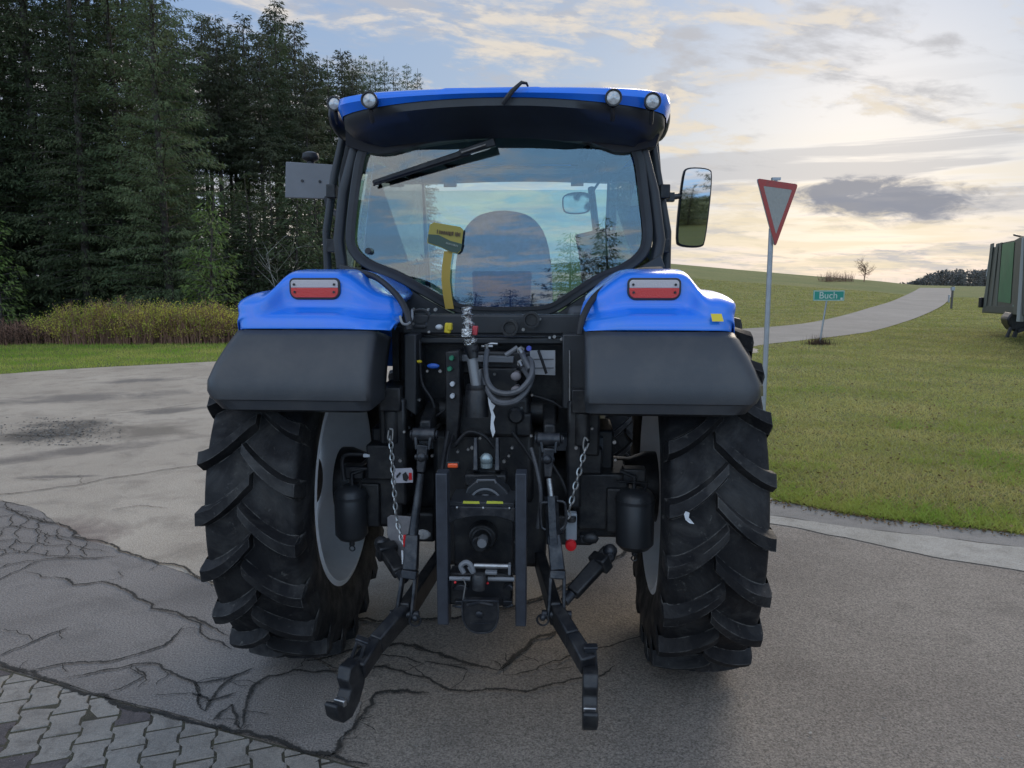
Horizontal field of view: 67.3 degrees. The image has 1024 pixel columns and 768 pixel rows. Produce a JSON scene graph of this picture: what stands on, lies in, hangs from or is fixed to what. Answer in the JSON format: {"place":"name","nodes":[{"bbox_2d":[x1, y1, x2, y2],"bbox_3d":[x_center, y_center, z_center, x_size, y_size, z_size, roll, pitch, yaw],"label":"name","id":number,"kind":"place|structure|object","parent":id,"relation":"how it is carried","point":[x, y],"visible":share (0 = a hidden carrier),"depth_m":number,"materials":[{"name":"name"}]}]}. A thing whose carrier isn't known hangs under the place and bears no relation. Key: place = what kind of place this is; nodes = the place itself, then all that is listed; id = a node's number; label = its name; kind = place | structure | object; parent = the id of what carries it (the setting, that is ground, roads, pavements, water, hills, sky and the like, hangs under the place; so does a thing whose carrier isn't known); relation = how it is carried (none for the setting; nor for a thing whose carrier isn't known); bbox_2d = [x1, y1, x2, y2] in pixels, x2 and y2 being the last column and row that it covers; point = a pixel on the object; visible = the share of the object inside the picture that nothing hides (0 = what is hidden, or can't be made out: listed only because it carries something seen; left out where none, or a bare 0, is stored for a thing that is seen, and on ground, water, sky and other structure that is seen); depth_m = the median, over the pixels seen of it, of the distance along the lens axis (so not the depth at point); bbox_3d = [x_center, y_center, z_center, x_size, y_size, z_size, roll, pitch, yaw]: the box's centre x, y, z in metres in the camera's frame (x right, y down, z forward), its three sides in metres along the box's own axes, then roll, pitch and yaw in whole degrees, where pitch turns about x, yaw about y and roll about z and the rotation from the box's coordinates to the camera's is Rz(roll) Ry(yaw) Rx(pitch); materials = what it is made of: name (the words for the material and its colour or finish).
{"place":"outdoors","nodes":[
{"label":"outdoors","id":0,"kind":"place"},
{"bbox_2d":[0,668,358,767],"bbox_3d":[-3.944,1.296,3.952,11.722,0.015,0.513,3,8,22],"label":"paved corner","id":1,"kind":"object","parent":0,"point":[231,754],"visible":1,"depth_m":3.06,"materials":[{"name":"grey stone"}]},
{"bbox_2d":[0,501,361,755],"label":"patched pavement","id":2,"kind":"structure","parent":0,"point":[85,614],"depth_m":3.90,"materials":[{"name":"grey asphalt"}]},
{"bbox_2d":[0,348,772,622],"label":"old pavement","id":3,"kind":"structure","parent":0,"point":[159,531],"depth_m":7.70,"materials":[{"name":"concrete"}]},
{"bbox_2d":[1,417,120,445],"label":"gravel","id":4,"kind":"structure","parent":3,"relation":"on","point":[80,434],"depth_m":9.17,"materials":[{"name":"grey gravel"}]},
{"bbox_2d":[0,403,639,764],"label":"asphalt cracks","id":5,"kind":"object","parent":3,"relation":"on","point":[111,701],"visible":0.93,"depth_m":3.58,"materials":[{"name":"black asphalt"}]},
{"bbox_2d":[194,81,776,729],"bbox_3d":[-0.089,-0.155,4.677,2.451,2.710,4.456,1,8,4],"label":"tractor","id":6,"kind":"object","parent":3,"relation":"on","point":[498,427],"visible":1,"depth_m":3.21,"materials":[{"name":"paint"}]},
{"bbox_2d":[0,352,1023,767],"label":"yard","id":7,"kind":"structure","parent":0,"point":[900,622],"depth_m":3.49,"materials":[{"name":"grey asphalt"}]},
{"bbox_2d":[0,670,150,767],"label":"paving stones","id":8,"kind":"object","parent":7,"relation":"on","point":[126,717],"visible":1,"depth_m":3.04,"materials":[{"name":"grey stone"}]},
{"bbox_2d":[6,437,1021,765],"bbox_3d":[-0.895,1.000,6.080,9.737,0.008,6.424,0,8,0],"label":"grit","id":9,"kind":"object","parent":7,"relation":"on","point":[534,741],"visible":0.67,"depth_m":3.13,"materials":[{"name":"grey gravel"}]},
{"bbox_2d":[770,515,1023,570],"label":"gutter strip","id":10,"kind":"object","parent":7,"relation":"on","point":[1005,556],"visible":0.82,"depth_m":5.32,"materials":[{"name":"grey concrete"}]},
{"bbox_2d":[770,501,1023,546],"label":"kerb","id":11,"kind":"structure","parent":7,"relation":"on","point":[795,511],"depth_m":5.71,"materials":[{"name":"concrete"}]},
{"bbox_2d":[0,261,1023,533],"bbox_3d":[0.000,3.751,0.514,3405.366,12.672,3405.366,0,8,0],"label":"ground","id":12,"kind":"structure","parent":0,"point":[566,277],"depth_m":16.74,"materials":[{"name":"green plant"}]},
{"bbox_2d":[0,140,22,242],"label":"spruce tree","id":13,"kind":"object","parent":12,"relation":"on","point":[6,220],"visible":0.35,"depth_m":25.43,"materials":[{"name":"green plant"}]},
{"bbox_2d":[0,77,33,325],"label":"spruce tree","id":14,"kind":"object","parent":12,"relation":"on","point":[8,165],"visible":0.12,"depth_m":26.49,"materials":[{"name":"green plant"}]},
{"bbox_2d":[0,219,34,325],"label":"young spruce","id":15,"kind":"object","parent":12,"relation":"on","point":[4,268],"visible":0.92,"depth_m":24.45,"materials":[{"name":"green plant"}]},
{"bbox_2d":[0,321,43,345],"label":"bush","id":16,"kind":"object","parent":12,"relation":"on","point":[5,337],"visible":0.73,"depth_m":21.24,"materials":[{"name":"plant"}]},
{"bbox_2d":[0,315,61,344],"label":"bush","id":17,"kind":"object","parent":12,"relation":"on","point":[38,337],"visible":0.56,"depth_m":21.46,"materials":[{"name":"plant"}]},
{"bbox_2d":[0,0,82,325],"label":"spruce tree","id":18,"kind":"object","parent":12,"relation":"on","point":[21,183],"visible":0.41,"depth_m":25.90,"materials":[{"name":"green plant"}]},
{"bbox_2d":[0,0,93,321],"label":"spruce tree","id":19,"kind":"object","parent":12,"relation":"on","point":[11,11],"visible":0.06,"depth_m":28.26,"materials":[{"name":"green plant"}]},
{"bbox_2d":[11,0,101,308],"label":"spruce tree","id":20,"kind":"object","parent":12,"relation":"on","point":[40,1],"visible":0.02,"depth_m":29.36,"materials":[{"name":"green plant"}]},
{"bbox_2d":[23,313,94,343],"bbox_3d":[-12.820,-1.615,21.991,2.435,0.988,1.650,0,8,0],"label":"bush","id":21,"kind":"object","parent":12,"relation":"on","point":[42,327],"visible":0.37,"depth_m":21.57,"materials":[{"name":"green plant"}]},
{"bbox_2d":[0,0,130,329],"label":"spruce tree","id":22,"kind":"object","parent":12,"relation":"on","point":[23,7],"visible":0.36,"depth_m":25.64,"materials":[{"name":"green plant"}]},
{"bbox_2d":[12,0,150,319],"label":"spruce tree","id":23,"kind":"object","parent":12,"relation":"on","point":[87,289],"visible":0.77,"depth_m":24.60,"materials":[{"name":"green plant"}]},
{"bbox_2d":[43,298,125,344],"bbox_3d":[-11.958,-1.788,21.720,2.580,1.307,1.919,0,8,0],"label":"bush","id":24,"kind":"object","parent":12,"relation":"on","point":[84,321],"visible":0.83,"depth_m":21.42,"materials":[{"name":"green plant"}]},
{"bbox_2d":[7,0,190,312],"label":"spruce tree","id":25,"kind":"object","parent":12,"relation":"on","point":[100,109],"visible":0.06,"depth_m":27.81,"materials":[{"name":"green plant"}]},
{"bbox_2d":[57,1,141,291],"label":"spruce tree","id":26,"kind":"object","parent":12,"relation":"on","point":[99,78],"visible":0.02,"depth_m":35.38,"materials":[{"name":"green plant"}]},
{"bbox_2d":[72,295,154,343],"bbox_3d":[-11.342,-1.874,22.076,2.623,1.381,1.923,0,8,0],"label":"bush","id":27,"kind":"object","parent":12,"relation":"on","point":[117,304],"visible":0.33,"depth_m":21.66,"materials":[{"name":"green plant"}]},
{"bbox_2d":[27,0,200,318],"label":"spruce tree","id":28,"kind":"object","parent":12,"relation":"on","point":[114,104],"visible":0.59,"depth_m":25.28,"materials":[{"name":"green plant"}]},
{"bbox_2d":[0,341,228,373],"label":"grass","id":29,"kind":"structure","parent":12,"relation":"on","point":[154,354],"depth_m":18.45,"materials":[{"name":"green plant"}]},
{"bbox_2d":[55,0,201,306],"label":"spruce tree","id":30,"kind":"object","parent":12,"relation":"on","point":[129,107],"visible":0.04,"depth_m":28.25,"materials":[{"name":"green plant"}]},
{"bbox_2d":[98,299,176,344],"bbox_3d":[-10.509,-1.765,21.844,2.406,1.260,1.851,0,8,0],"label":"bush","id":31,"kind":"object","parent":12,"relation":"on","point":[135,330],"visible":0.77,"depth_m":21.45,"materials":[{"name":"green plant"}]},
{"bbox_2d":[85,0,244,314],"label":"spruce tree","id":32,"kind":"object","parent":12,"relation":"on","point":[160,161],"visible":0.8,"depth_m":24.66,"materials":[{"name":"green plant"}]},
{"bbox_2d":[128,298,205,343],"bbox_3d":[-9.871,-1.849,22.121,2.442,1.334,1.886,0,8,0],"label":"bush","id":33,"kind":"object","parent":12,"relation":"on","point":[157,319],"visible":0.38,"depth_m":21.73,"materials":[{"name":"green plant"}]},
{"bbox_2d":[111,145,223,312],"bbox_3d":[-12.194,-4.851,26.959,3.839,6.863,3.661,-3,8,-19],"label":"spruce tree","id":34,"kind":"object","parent":12,"relation":"on","point":[174,222],"visible":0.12,"depth_m":26.84,"materials":[{"name":"green plant"}]},
{"bbox_2d":[128,0,209,246],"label":"spruce tree","id":35,"kind":"object","parent":12,"relation":"on","point":[164,2],"visible":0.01,"depth_m":33.95,"materials":[{"name":"green plant"}]},
{"bbox_2d":[137,23,205,198],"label":"pine tree","id":36,"kind":"object","parent":12,"relation":"on","point":[183,148],"visible":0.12,"depth_m":32.66,"materials":[{"name":"green plant"}]},
{"bbox_2d":[152,150,202,299],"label":"spruce tree","id":37,"kind":"object","parent":12,"relation":"on","point":[184,201],"visible":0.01,"depth_m":31.32,"materials":[{"name":"green plant"}]},
{"bbox_2d":[159,21,213,194],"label":"pine tree","id":38,"kind":"object","parent":12,"relation":"on","point":[183,29],"visible":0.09,"depth_m":35.33,"materials":[{"name":"green plant"}]},
{"bbox_2d":[142,295,237,344],"bbox_3d":[-9.033,-1.848,21.878,2.614,1.389,1.989,0,8,0],"label":"bush","id":39,"kind":"object","parent":12,"relation":"on","point":[178,316],"visible":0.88,"depth_m":21.61,"materials":[{"name":"green plant"}]},
{"bbox_2d":[172,42,218,227],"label":"pine tree","id":40,"kind":"object","parent":12,"relation":"on","point":[188,132],"visible":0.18,"depth_m":33.71,"materials":[{"name":"green plant"}]},
{"bbox_2d":[162,174,233,307],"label":"spruce tree","id":41,"kind":"object","parent":12,"relation":"on","point":[190,207],"visible":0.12,"depth_m":27.96,"materials":[{"name":"green plant"}]},
{"bbox_2d":[182,245,220,312],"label":"young spruce","id":42,"kind":"object","parent":12,"relation":"on","point":[199,298],"visible":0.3,"depth_m":24.76,"materials":[{"name":"green plant"}]},
{"bbox_2d":[163,180,242,305],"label":"spruce tree","id":43,"kind":"object","parent":12,"relation":"on","point":[203,205],"visible":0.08,"depth_m":31.29,"materials":[{"name":"green plant"}]},
{"bbox_2d":[175,302,238,343],"bbox_3d":[-8.357,-1.804,22.267,2.584,1.287,1.904,0,8,0],"label":"bush","id":44,"kind":"object","parent":12,"relation":"on","point":[228,327],"visible":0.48,"depth_m":21.82,"materials":[{"name":"green plant"}]},
{"bbox_2d":[170,192,245,314],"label":"young spruce","id":45,"kind":"object","parent":12,"relation":"on","point":[211,280],"visible":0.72,"depth_m":23.84,"materials":[{"name":"green plant"}]},
{"bbox_2d":[187,18,229,207],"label":"pine tree","id":46,"kind":"object","parent":12,"relation":"on","point":[212,186],"visible":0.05,"depth_m":42.86,"materials":[{"name":"green plant"}]},
{"bbox_2d":[181,12,246,243],"bbox_3d":[-14.836,-10.726,37.948,3.658,14.206,3.412,-1,8,-5],"label":"pine tree","id":47,"kind":"object","parent":12,"relation":"on","point":[191,43],"visible":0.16,"depth_m":37.11,"materials":[{"name":"green plant"}]},
{"bbox_2d":[184,14,256,285],"bbox_3d":[-13.139,-9.774,34.906,3.189,13.277,3.419,-4,9,-26],"label":"pine tree","id":48,"kind":"object","parent":12,"relation":"on","point":[221,150],"visible":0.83,"depth_m":34.39,"materials":[{"name":"green plant"}]},
{"bbox_2d":[179,192,265,310],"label":"spruce tree","id":49,"kind":"object","parent":12,"relation":"on","point":[229,242],"visible":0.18,"depth_m":28.36,"materials":[{"name":"green plant"}]},
{"bbox_2d":[200,22,249,255],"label":"pine tree","id":50,"kind":"object","parent":12,"relation":"on","point":[229,35],"visible":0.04,"depth_m":39.07,"materials":[{"name":"green plant"}]},
{"bbox_2d":[215,306,238,340],"bbox_3d":[-7.599,-1.818,22.571,2.734,1.237,1.886,0,8,0],"label":"bush","id":51,"kind":"object","parent":12,"relation":"on","point":[231,320],"visible":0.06,"depth_m":22.17,"materials":[{"name":"green plant"}]},
{"bbox_2d":[212,35,266,284],"bbox_3d":[-12.722,-9.729,36.081,2.613,12.827,2.708,-3,8,-23],"label":"pine tree","id":52,"kind":"object","parent":12,"relation":"on","point":[228,174],"visible":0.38,"depth_m":35.56,"materials":[{"name":"green plant"}]},
{"bbox_2d":[203,184,281,307],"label":"spruce tree","id":53,"kind":"object","parent":12,"relation":"on","point":[241,214],"visible":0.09,"depth_m":31.32,"materials":[{"name":"green plant"}]},
{"bbox_2d":[223,30,267,248],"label":"pine tree","id":54,"kind":"object","parent":12,"relation":"on","point":[255,191],"visible":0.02,"depth_m":44.27,"materials":[{"name":"green plant"}]},
{"bbox_2d":[218,11,281,263],"bbox_3d":[-13.166,-11.043,38.856,3.743,14.535,3.492,3,8,20],"label":"pine tree","id":55,"kind":"object","parent":12,"relation":"on","point":[245,51],"visible":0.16,"depth_m":38.06,"materials":[{"name":"green plant"}]},
{"bbox_2d":[213,171,288,309],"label":"spruce tree","id":56,"kind":"object","parent":12,"relation":"on","point":[250,245],"visible":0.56,"depth_m":27.45,"materials":[{"name":"green plant"}]},
{"bbox_2d":[233,183,289,285],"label":"spruce tree","id":57,"kind":"object","parent":12,"relation":"on","point":[255,217],"visible":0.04,"depth_m":35.12,"materials":[{"name":"green plant"}]},
{"bbox_2d":[230,31,297,251],"bbox_3d":[-11.225,-9.424,34.971,3.019,12.567,3.236,-5,9,-34],"label":"pine tree","id":58,"kind":"object","parent":12,"relation":"on","point":[269,150],"visible":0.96,"depth_m":34.48,"materials":[{"name":"green plant"}]},
{"bbox_2d":[223,181,312,311],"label":"spruce tree","id":59,"kind":"object","parent":12,"relation":"on","point":[270,209],"visible":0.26,"depth_m":28.82,"materials":[{"name":"green plant"}]},
{"bbox_2d":[247,6,298,234],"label":"pine tree","id":60,"kind":"object","parent":12,"relation":"on","point":[268,47],"visible":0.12,"depth_m":39.87,"materials":[{"name":"green plant"}]},
{"bbox_2d":[253,173,303,291],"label":"spruce tree","id":61,"kind":"object","parent":12,"relation":"on","point":[272,201],"visible":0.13,"depth_m":32.18,"materials":[{"name":"green plant"}]},
{"bbox_2d":[248,0,314,236],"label":"pine tree","id":62,"kind":"object","parent":12,"relation":"on","point":[283,19],"visible":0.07,"depth_m":44.57,"materials":[{"name":"green plant"}]},
{"bbox_2d":[253,21,311,267],"bbox_3d":[-11.001,-10.299,37.038,2.882,13.651,2.781,2,8,16],"label":"pine tree","id":63,"kind":"object","parent":12,"relation":"on","point":[279,80],"visible":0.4,"depth_m":36.40,"materials":[{"name":"green plant"}]},
{"bbox_2d":[255,233,313,288],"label":"birch tree","id":64,"kind":"object","parent":12,"relation":"on","point":[268,263],"visible":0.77,"depth_m":25.13,"materials":[{"name":"grey plant"}]},
{"bbox_2d":[258,166,322,290],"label":"spruce tree","id":65,"kind":"object","parent":12,"relation":"on","point":[300,240],"visible":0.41,"depth_m":27.87,"materials":[{"name":"green plant"}]},
{"bbox_2d":[263,18,333,243],"bbox_3d":[-10.648,-10.916,38.983,3.668,14.243,3.422,-5,9,-32],"label":"pine tree","id":66,"kind":"object","parent":12,"relation":"on","point":[293,54],"visible":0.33,"depth_m":38.16,"materials":[{"name":"green plant"}]},
{"bbox_2d":[284,198,323,267],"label":"spruce tree","id":67,"kind":"object","parent":12,"relation":"on","point":[294,226],"visible":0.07,"depth_m":37.07,"materials":[{"name":"green plant"}]},
{"bbox_2d":[275,50,335,266],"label":"pine tree","id":68,"kind":"object","parent":12,"relation":"on","point":[318,123],"visible":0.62,"depth_m":35.50,"materials":[{"name":"green plant"}]},
{"bbox_2d":[266,157,360,290],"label":"spruce tree","id":69,"kind":"object","parent":12,"relation":"on","point":[314,218],"visible":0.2,"depth_m":29.32,"materials":[{"name":"green plant"}]},
{"bbox_2d":[293,199,333,268],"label":"spruce tree","id":70,"kind":"object","parent":12,"relation":"on","point":[318,211],"visible":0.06,"depth_m":34.23,"materials":[{"name":"green plant"}]},
{"bbox_2d":[298,57,329,255],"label":"pine tree","id":71,"kind":"object","parent":12,"relation":"on","point":[310,88],"visible":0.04,"depth_m":44.92,"materials":[{"name":"green plant"}]},
{"bbox_2d":[306,60,337,202],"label":"pine tree","id":72,"kind":"object","parent":12,"relation":"on","point":[313,106],"visible":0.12,"depth_m":40.23,"materials":[{"name":"green plant"}]},
{"bbox_2d":[310,56,338,264],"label":"pine tree","id":73,"kind":"object","parent":12,"relation":"on","point":[324,71],"visible":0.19,"depth_m":37.42,"materials":[{"name":"green plant"}]},
{"bbox_2d":[305,199,363,268],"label":"spruce tree","id":74,"kind":"object","parent":12,"relation":"on","point":[332,235],"visible":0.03,"depth_m":30.41,"materials":[{"name":"green plant"}]},
{"bbox_2d":[321,168,370,267],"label":"spruce tree","id":75,"kind":"object","parent":12,"relation":"on","point":[362,232],"visible":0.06,"depth_m":33.07,"materials":[{"name":"green plant"}]},
{"bbox_2d":[322,49,371,176],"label":"pine tree","id":76,"kind":"object","parent":12,"relation":"on","point":[336,75],"visible":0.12,"depth_m":40.99,"materials":[{"name":"green plant"}]},
{"bbox_2d":[335,57,369,248],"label":"spruce tree","id":77,"kind":"object","parent":12,"relation":"on","point":[341,96],"visible":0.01,"depth_m":44.24,"materials":[{"name":"green plant"}]},
{"bbox_2d":[332,63,377,263],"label":"pine tree","id":78,"kind":"object","parent":12,"relation":"on","point":[349,91],"visible":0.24,"depth_m":39.22,"materials":[{"name":"green plant"}]},
{"bbox_2d":[350,59,379,225],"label":"spruce tree","id":79,"kind":"object","parent":12,"relation":"on","point":[362,81],"depth_m":47.87,"materials":[{"name":"green plant"}]},
{"bbox_2d":[357,55,384,192],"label":"spruce tree","id":80,"kind":"object","parent":12,"relation":"on","point":[365,58],"depth_m":52.58,"materials":[{"name":"green plant"}]},
{"bbox_2d":[362,63,389,235],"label":"spruce tree","id":81,"kind":"object","parent":12,"relation":"on","point":[374,90],"visible":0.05,"depth_m":46.07,"materials":[{"name":"green plant"}]},
{"bbox_2d":[369,61,385,91],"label":"spruce tree","id":82,"kind":"object","parent":12,"relation":"on","point":[374,63],"visible":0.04,"depth_m":55.45,"materials":[{"name":"green plant"}]},
{"bbox_2d":[367,60,394,181],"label":"tree","id":83,"kind":"object","parent":12,"relation":"on","point":[383,82],"visible":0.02,"depth_m":51.65,"materials":[{"name":"green plant"}]},
{"bbox_2d":[378,67,437,281],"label":"spruce tree","id":84,"kind":"object","parent":12,"relation":"on","point":[393,83],"visible":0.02,"depth_m":49.86,"materials":[{"name":"green plant"}]},
{"bbox_2d":[391,65,442,286],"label":"spruce tree","id":85,"kind":"object","parent":12,"relation":"on","point":[407,87],"visible":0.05,"depth_m":58.49,"materials":[{"name":"green plant"}]},
{"bbox_2d":[411,68,443,285],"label":"spruce tree","id":86,"kind":"object","parent":12,"relation":"on","point":[430,209],"visible":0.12,"depth_m":60.43,"materials":[{"name":"green plant"}]},
{"bbox_2d":[757,177,796,410],"bbox_3d":[3.096,-0.912,9.253,0.846,3.055,0.119,-6,10,-37],"label":"give way sign","id":87,"kind":"object","parent":12,"relation":"on","point":[777,196],"visible":0.91,"depth_m":9.14,"materials":[{"name":"grey metal"}]},
{"bbox_2d":[802,334,840,345],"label":"weeds","id":88,"kind":"object","parent":12,"relation":"on","point":[817,342],"visible":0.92,"depth_m":21.37,"materials":[{"name":"plant"}]},
{"bbox_2d":[817,274,831,281],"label":"bush","id":89,"kind":"object","parent":12,"relation":"on","point":[827,280],"visible":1,"depth_m":78.50,"materials":[{"name":"brown plant"}]},
{"bbox_2d":[813,290,844,341],"bbox_3d":[8.745,-1.811,21.348,0.860,1.558,0.070,0,8,0],"label":"place sign","id":90,"kind":"object","parent":12,"relation":"on","point":[828,295],"visible":1,"depth_m":21.24,"materials":[{"name":"teal metal"}]},
{"bbox_2d":[826,270,839,281],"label":"bush","id":91,"kind":"object","parent":12,"relation":"on","point":[833,278],"visible":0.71,"depth_m":80.22,"materials":[{"name":"brown plant"}]},
{"bbox_2d":[855,258,876,281],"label":"bare tree","id":92,"kind":"object","parent":12,"relation":"on","point":[864,269],"visible":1,"depth_m":89.50,"materials":[{"name":"brown plant"}]},
{"bbox_2d":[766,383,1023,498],"bbox_3d":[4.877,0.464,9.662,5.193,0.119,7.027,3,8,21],"label":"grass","id":93,"kind":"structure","parent":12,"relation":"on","point":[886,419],"depth_m":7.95,"materials":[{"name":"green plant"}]},
{"bbox_2d":[767,355,1023,526],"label":"fallen leaves","id":94,"kind":"object","parent":12,"relation":"on","point":[951,470],"visible":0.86,"depth_m":8.50,"materials":[{"name":"brown plant"}]},
{"bbox_2d":[769,453,1023,534],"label":"grass","id":95,"kind":"structure","parent":12,"relation":"on","point":[799,495],"depth_m":6.03,"materials":[{"name":"green plant"}]},
{"bbox_2d":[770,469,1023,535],"bbox_3d":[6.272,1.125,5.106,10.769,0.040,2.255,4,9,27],"label":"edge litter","id":96,"kind":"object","parent":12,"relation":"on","point":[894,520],"visible":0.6,"depth_m":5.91,"materials":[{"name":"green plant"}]},
{"bbox_2d":[900,268,986,285],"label":"wood","id":97,"kind":"object","parent":12,"relation":"on","point":[975,278],"visible":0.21,"depth_m":341.56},
{"bbox_2d":[950,286,954,308],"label":"marker post","id":98,"kind":"object","parent":12,"relation":"on","point":[952,289],"visible":1,"depth_m":42.96,"materials":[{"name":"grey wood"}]},
{"bbox_2d":[978,234,1023,337],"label":"green trailer","id":99,"kind":"object","parent":12,"relation":"on","point":[1004,292],"visible":1,"depth_m":22.35,"materials":[{"name":"grey"}]},
{"bbox_2d":[0,0,1023,283],"label":"sky","id":100,"kind":"structure","parent":0,"point":[897,126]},
{"bbox_2d":[743,288,950,345],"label":"road","id":101,"kind":"structure","parent":0,"point":[915,304],"depth_m":31.97,"materials":[{"name":"grey asphalt"}]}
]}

